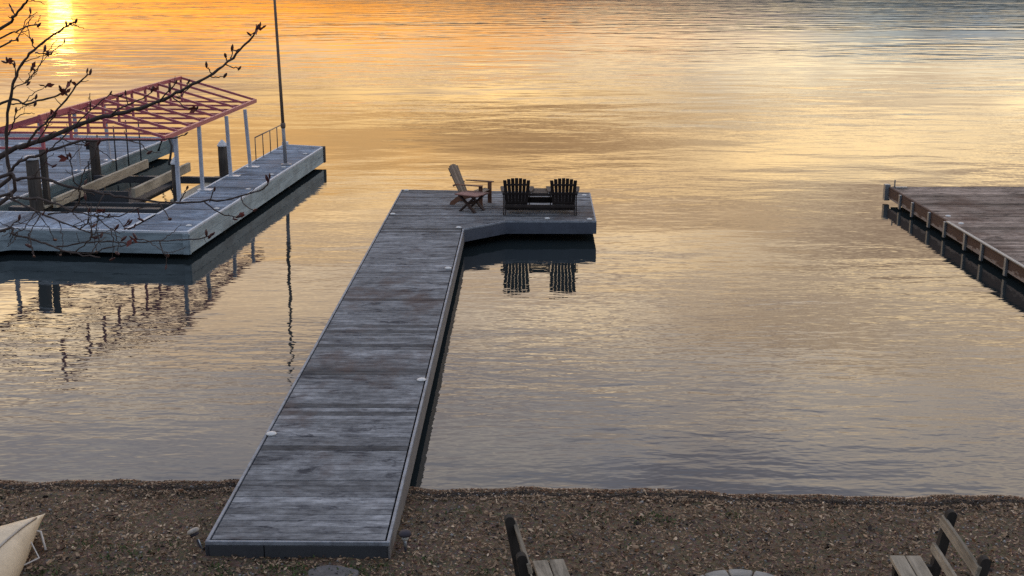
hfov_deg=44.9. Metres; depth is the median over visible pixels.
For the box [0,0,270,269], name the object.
bare tree
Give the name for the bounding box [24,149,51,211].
piling
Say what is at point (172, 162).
piling
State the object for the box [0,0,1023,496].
lake water
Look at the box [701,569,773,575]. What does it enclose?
fire pit
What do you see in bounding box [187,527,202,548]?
solar light
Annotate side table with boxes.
[455,190,488,212]
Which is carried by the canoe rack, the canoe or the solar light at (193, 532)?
the canoe
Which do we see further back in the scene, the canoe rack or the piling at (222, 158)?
the piling at (222, 158)
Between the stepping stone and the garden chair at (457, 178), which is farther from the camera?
the garden chair at (457, 178)
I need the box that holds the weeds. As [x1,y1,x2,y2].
[18,492,1023,575]
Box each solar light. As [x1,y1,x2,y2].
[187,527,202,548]
[399,529,411,551]
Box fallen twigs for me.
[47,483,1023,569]
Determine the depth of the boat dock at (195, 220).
29.66 m
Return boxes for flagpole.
[273,0,291,165]
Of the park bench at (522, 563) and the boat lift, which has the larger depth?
the boat lift
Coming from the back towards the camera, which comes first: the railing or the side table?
the railing
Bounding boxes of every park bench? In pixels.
[504,514,569,575]
[890,509,990,575]
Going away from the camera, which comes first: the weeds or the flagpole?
the weeds
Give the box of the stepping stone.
[308,565,358,575]
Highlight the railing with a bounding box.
[254,125,288,160]
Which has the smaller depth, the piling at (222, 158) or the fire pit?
the fire pit
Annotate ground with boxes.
[0,479,1023,575]
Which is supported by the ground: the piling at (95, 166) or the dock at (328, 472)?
the dock at (328, 472)
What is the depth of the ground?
13.01 m
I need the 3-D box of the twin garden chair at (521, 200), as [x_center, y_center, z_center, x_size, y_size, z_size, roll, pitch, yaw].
[0.648,-2.196,28.746,1.860,0.864,0.918,0,15,1]
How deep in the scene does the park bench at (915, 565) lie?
11.01 m
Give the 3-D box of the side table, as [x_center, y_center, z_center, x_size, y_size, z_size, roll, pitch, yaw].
[-0.931,-2.003,28.929,0.620,0.424,0.538,9,17,31]
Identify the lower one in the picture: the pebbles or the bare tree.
the pebbles
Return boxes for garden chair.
[448,164,493,205]
[500,178,579,214]
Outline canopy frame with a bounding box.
[0,76,258,203]
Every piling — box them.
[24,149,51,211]
[85,137,101,190]
[170,157,181,201]
[217,139,228,176]
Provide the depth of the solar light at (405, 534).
12.51 m
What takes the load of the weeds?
on the ground
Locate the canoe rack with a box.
[24,530,46,565]
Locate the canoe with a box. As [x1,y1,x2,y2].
[0,514,44,575]
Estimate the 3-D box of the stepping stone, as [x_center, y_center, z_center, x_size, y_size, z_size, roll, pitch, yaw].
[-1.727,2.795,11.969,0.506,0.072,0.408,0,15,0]
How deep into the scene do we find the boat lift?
30.96 m
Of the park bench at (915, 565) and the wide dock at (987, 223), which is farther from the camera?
the wide dock at (987, 223)
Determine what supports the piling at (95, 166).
in the lake water
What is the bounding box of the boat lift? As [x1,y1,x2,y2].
[8,120,221,212]
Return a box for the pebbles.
[1,479,1023,575]
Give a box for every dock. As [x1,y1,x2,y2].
[0,134,325,254]
[205,189,596,558]
[883,180,1023,281]
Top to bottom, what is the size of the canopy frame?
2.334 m

